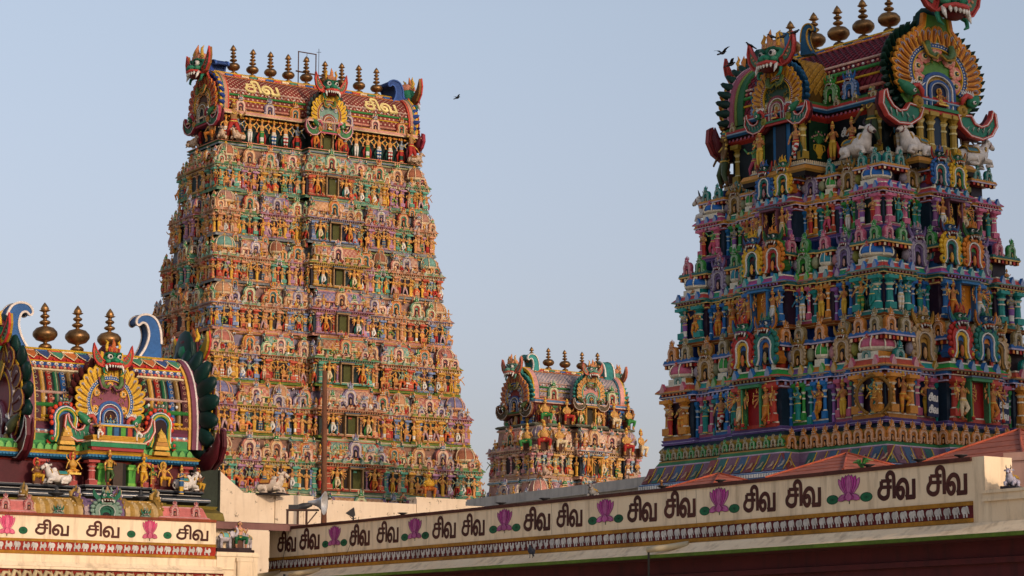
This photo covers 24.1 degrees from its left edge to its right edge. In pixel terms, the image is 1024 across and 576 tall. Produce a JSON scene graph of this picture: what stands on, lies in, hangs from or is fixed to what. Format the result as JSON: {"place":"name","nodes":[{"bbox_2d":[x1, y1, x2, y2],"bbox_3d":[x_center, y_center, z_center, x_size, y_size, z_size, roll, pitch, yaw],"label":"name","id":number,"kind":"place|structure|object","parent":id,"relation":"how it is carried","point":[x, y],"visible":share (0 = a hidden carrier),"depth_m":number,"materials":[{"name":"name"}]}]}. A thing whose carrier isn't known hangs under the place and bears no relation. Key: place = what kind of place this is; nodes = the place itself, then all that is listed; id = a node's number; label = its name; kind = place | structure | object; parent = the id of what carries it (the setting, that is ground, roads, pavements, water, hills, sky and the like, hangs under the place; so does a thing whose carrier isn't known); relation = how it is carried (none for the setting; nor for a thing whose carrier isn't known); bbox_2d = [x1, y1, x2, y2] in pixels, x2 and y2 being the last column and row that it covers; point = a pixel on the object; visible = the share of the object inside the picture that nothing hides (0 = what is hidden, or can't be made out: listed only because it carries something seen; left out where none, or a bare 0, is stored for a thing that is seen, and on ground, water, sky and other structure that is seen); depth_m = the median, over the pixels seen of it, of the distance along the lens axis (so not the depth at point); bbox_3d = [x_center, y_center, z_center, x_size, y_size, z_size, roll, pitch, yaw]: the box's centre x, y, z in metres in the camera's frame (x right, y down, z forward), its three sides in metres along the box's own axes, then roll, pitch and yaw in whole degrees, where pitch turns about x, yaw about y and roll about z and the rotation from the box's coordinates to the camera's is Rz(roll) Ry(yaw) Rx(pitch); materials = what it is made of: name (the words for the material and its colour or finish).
{"place":"outdoors","nodes":[
{"label":"outdoors","id":0,"kind":"place"},
{"bbox_2d":[257,570,279,575],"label":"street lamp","id":1,"kind":"object","parent":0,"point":[272,573],"visible":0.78,"depth_m":83.30,"materials":[{"name":"metal"}]},
{"bbox_2d":[283,567,320,575],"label":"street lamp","id":2,"kind":"object","parent":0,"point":[303,572],"visible":1,"depth_m":81.09,"materials":[{"name":"metal"}]},
{"bbox_2d":[218,469,484,572],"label":"peeling wall","id":3,"kind":"structure","parent":0,"point":[237,504],"depth_m":98.08,"materials":[{"name":"beige paint"}]},
{"bbox_2d":[254,467,289,495],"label":"bull statue","id":4,"kind":"object","parent":3,"relation":"on","point":[268,486],"visible":1,"depth_m":97.41,"materials":[{"name":"stone"}]},
{"bbox_2d":[321,371,326,522],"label":"wooden pole","id":5,"kind":"object","parent":3,"relation":"on","point":[324,444],"visible":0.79,"depth_m":97.16,"materials":[{"name":"brown wood"}]},
{"bbox_2d":[423,471,436,497],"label":"dwarf statue","id":6,"kind":"object","parent":3,"relation":"on","point":[429,484],"visible":1,"depth_m":102.60,"materials":[{"name":"paint"}]},
{"bbox_2d":[0,0,1023,497],"label":"sky","id":7,"kind":"structure","parent":0,"point":[567,169],"materials":[{"name":"blue"}]},
{"bbox_2d":[479,347,648,497],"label":"temple tower","id":8,"kind":"structure","parent":0,"point":[564,427],"depth_m":177.87,"materials":[{"name":"paint"}]},
{"bbox_2d":[584,405,598,424],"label":"doorway","id":9,"kind":"structure","parent":8,"relation":"in","point":[590,417],"depth_m":178.49,"materials":[{"name":"paint"}]},
{"bbox_2d":[589,455,604,476],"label":"doorway","id":10,"kind":"structure","parent":8,"relation":"in","point":[596,468],"depth_m":177.34,"materials":[{"name":"paint"}]},
{"bbox_2d":[646,541,689,575],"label":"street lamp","id":11,"kind":"object","parent":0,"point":[660,548],"visible":1,"depth_m":64.79,"materials":[{"name":"metal"}]},
{"bbox_2d":[954,454,967,457],"bbox_3d":[10.604,3.987,56.691,0.340,0.090,0.323,0,-9,0],"label":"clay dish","id":12,"kind":"object","parent":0,"point":[960,455],"visible":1,"depth_m":56.59,"materials":[{"name":"ceramic"}]},
{"bbox_3d":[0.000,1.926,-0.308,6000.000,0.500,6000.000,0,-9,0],"label":"ground","id":13,"kind":"structure","parent":0,"visible":0},
{"bbox_2d":[0,511,224,575],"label":"sunlit parapet","id":14,"kind":"structure","parent":13,"relation":"on","point":[43,544],"depth_m":78.31,"materials":[{"name":"paint"}]},
{"bbox_2d":[215,528,259,575],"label":"corner ledge","id":15,"kind":"object","parent":14,"relation":"attached to","point":[236,564],"visible":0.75,"depth_m":80.97,"materials":[{"name":"beige paint"}]},
{"bbox_2d":[216,526,238,551],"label":"elephant statue","id":16,"kind":"object","parent":15,"relation":"on","point":[221,537],"visible":1,"depth_m":81.08,"materials":[{"name":"stone"}]},
{"bbox_2d":[234,521,251,552],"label":"seated statue","id":17,"kind":"object","parent":15,"relation":"on","point":[240,538],"visible":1,"depth_m":81.58,"materials":[{"name":"stone"}]},
{"bbox_2d":[243,533,253,552],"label":"elephant statue","id":18,"kind":"object","parent":15,"relation":"on","point":[249,544],"visible":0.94,"depth_m":82.14,"materials":[{"name":"stone"}]},
{"bbox_2d":[0,301,226,520],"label":"roofed shrine","id":19,"kind":"object","parent":13,"relation":"on","point":[144,418],"visible":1,"depth_m":88.41,"materials":[{"name":"paint"}]},
{"bbox_2d":[0,482,209,519],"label":"shrine row","id":20,"kind":"object","parent":19,"relation":"attached to","point":[107,502],"visible":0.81,"depth_m":83.05,"materials":[{"name":"paint"}]},
{"bbox_2d":[48,486,64,496],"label":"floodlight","id":21,"kind":"object","parent":20,"relation":"on","point":[56,493],"visible":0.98,"depth_m":83.13,"materials":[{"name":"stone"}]},
{"bbox_2d":[133,490,148,500],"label":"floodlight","id":22,"kind":"object","parent":20,"relation":"on","point":[140,497],"visible":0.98,"depth_m":85.02,"materials":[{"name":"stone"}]},
{"bbox_2d":[188,466,220,511],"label":"wall","id":23,"kind":"structure","parent":19,"relation":"attached to","point":[212,481],"depth_m":92.41,"materials":[{"name":"paint"}]},
{"bbox_2d":[152,45,485,503],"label":"temple tower","id":24,"kind":"structure","parent":13,"relation":"on","point":[303,233],"depth_m":197.74,"materials":[{"name":"paint"}]},
{"bbox_2d":[296,51,324,82],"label":"lamp frame","id":25,"kind":"object","parent":24,"relation":"attached to","point":[298,71],"visible":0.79,"depth_m":205.85,"materials":[{"name":"metal"}]},
{"bbox_2d":[318,134,333,149],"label":"doorway","id":26,"kind":"structure","parent":24,"relation":"in","point":[327,142],"depth_m":201.52,"materials":[{"name":"paint"}]},
{"bbox_2d":[324,174,340,197],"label":"doorway","id":27,"kind":"structure","parent":24,"relation":"in","point":[331,187],"depth_m":199.90,"materials":[{"name":"paint"}]},
{"bbox_2d":[328,220,343,242],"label":"doorway","id":28,"kind":"structure","parent":24,"relation":"in","point":[335,227],"depth_m":198.78,"materials":[{"name":"paint"}]},
{"bbox_2d":[331,266,347,286],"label":"doorway","id":29,"kind":"structure","parent":24,"relation":"in","point":[338,272],"depth_m":197.57,"materials":[{"name":"paint"}]},
{"bbox_2d":[334,311,350,334],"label":"doorway","id":30,"kind":"structure","parent":24,"relation":"in","point":[341,323],"depth_m":196.42,"materials":[{"name":"paint"}]},
{"bbox_2d":[338,361,355,383],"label":"doorway","id":31,"kind":"structure","parent":24,"relation":"in","point":[345,373],"depth_m":195.08,"materials":[{"name":"paint"}]},
{"bbox_2d":[342,412,360,436],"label":"doorway","id":32,"kind":"structure","parent":24,"relation":"in","point":[349,426],"depth_m":193.70,"materials":[{"name":"paint"}]},
{"bbox_2d":[347,466,365,491],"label":"doorway","id":33,"kind":"structure","parent":24,"relation":"in","point":[354,480],"depth_m":192.24,"materials":[{"name":"paint"}]},
{"bbox_2d":[258,456,1023,575],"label":"painted parapet","id":34,"kind":"structure","parent":13,"relation":"on","point":[925,518],"depth_m":63.59,"materials":[{"name":"paint"}]},
{"bbox_2d":[216,521,303,530],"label":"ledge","id":35,"kind":"structure","parent":34,"relation":"on","point":[253,526],"depth_m":82.16,"materials":[{"name":"brown tile"}]},
{"bbox_2d":[286,491,327,524],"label":"horn loudspeaker","id":36,"kind":"object","parent":35,"relation":"on","point":[321,503],"visible":0.93,"depth_m":88.04,"materials":[{"name":"metal"}]},
{"bbox_2d":[346,507,355,519],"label":"floodlight","id":37,"kind":"object","parent":34,"relation":"on","point":[351,512],"visible":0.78,"depth_m":82.30,"materials":[{"name":"metal"}]},
{"bbox_2d":[528,545,534,557],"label":"pigeon","id":38,"kind":"object","parent":34,"relation":"on","point":[531,550],"visible":1,"depth_m":69.83,"materials":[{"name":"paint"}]},
{"bbox_2d":[587,481,598,495],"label":"bull statue","id":39,"kind":"object","parent":34,"relation":"on","point":[592,490],"visible":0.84,"depth_m":69.96,"materials":[{"name":"stone"}]},
{"bbox_2d":[666,472,747,487],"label":"hipped roof","id":40,"kind":"structure","parent":34,"relation":"on","point":[711,478],"depth_m":78.00,"materials":[{"name":"tile"}]},
{"bbox_2d":[765,452,895,477],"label":"hipped roof","id":41,"kind":"structure","parent":34,"relation":"on","point":[843,461],"depth_m":71.84,"materials":[{"name":"tile"}]},
{"bbox_2d":[853,457,871,467],"bbox_3d":[8.689,4.351,59.553,0.540,0.293,0.493,-3,-10,20],"label":"weed","id":42,"kind":"object","parent":34,"relation":"on","point":[865,460],"visible":1,"depth_m":59.52,"materials":[{"name":"green plant"}]},
{"bbox_2d":[922,428,1023,461],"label":"hipped roof","id":43,"kind":"structure","parent":34,"relation":"on","point":[999,445],"depth_m":65.64,"materials":[{"name":"tile"}]},
{"bbox_2d":[981,487,1023,521],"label":"statue pedestal","id":44,"kind":"object","parent":34,"relation":"on","point":[1007,504],"visible":0.94,"depth_m":55.08,"materials":[{"name":"beige paint"}]},
{"bbox_2d":[1000,465,1019,488],"bbox_3d":[11.520,4.367,55.369,0.372,0.551,0.720,-5,-10,28],"label":"bull statue","id":45,"kind":"object","parent":44,"relation":"on","point":[1011,480],"visible":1,"depth_m":55.19,"materials":[{"name":"stone"}]},
{"bbox_2d":[1003,452,1023,486],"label":"sunlit pillar","id":46,"kind":"structure","parent":34,"relation":"attached to","point":[1017,462],"depth_m":57.96,"materials":[{"name":"pink paint"}]},
{"bbox_2d":[638,0,1023,490],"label":"temple tower","id":47,"kind":"structure","parent":13,"relation":"on","point":[850,286],"depth_m":107.15,"materials":[{"name":"stone"}]},
{"bbox_2d":[466,477,645,505],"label":"grey wall","id":48,"kind":"structure","parent":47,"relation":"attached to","point":[622,485],"depth_m":122.37,"materials":[{"name":"grey concrete"}]},
{"bbox_2d":[717,46,729,54],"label":"crow","id":49,"kind":"object","parent":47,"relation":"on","point":[722,52],"visible":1,"depth_m":108.95,"materials":[{"name":"black"}]},
{"bbox_2d":[724,58,734,67],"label":"crow","id":50,"kind":"object","parent":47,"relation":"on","point":[731,63],"visible":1,"depth_m":115.05,"materials":[{"name":"black"}]},
{"bbox_2d":[736,382,767,428],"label":"doorway","id":51,"kind":"structure","parent":47,"relation":"in","point":[754,415],"depth_m":106.92,"materials":[{"name":"paint"}]},
{"bbox_2d":[745,286,771,327],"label":"doorway","id":52,"kind":"structure","parent":47,"relation":"in","point":[758,292],"depth_m":108.05,"materials":[{"name":"stone"}]},
{"bbox_2d":[757,206,780,235],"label":"doorway","id":53,"kind":"structure","parent":47,"relation":"in","point":[775,210],"depth_m":109.03,"materials":[{"name":"stone"}]},
{"bbox_2d":[941,196,966,232],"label":"doorway","id":54,"kind":"structure","parent":47,"relation":"in","point":[955,201],"depth_m":106.71,"materials":[{"name":"stone"}]},
{"bbox_2d":[954,278,981,320],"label":"doorway","id":55,"kind":"structure","parent":47,"relation":"in","point":[967,285],"depth_m":105.70,"materials":[{"name":"stone"}]},
{"bbox_2d":[964,375,994,423],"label":"doorway","id":56,"kind":"structure","parent":47,"relation":"in","point":[982,410],"depth_m":104.62,"materials":[{"name":"paint"}]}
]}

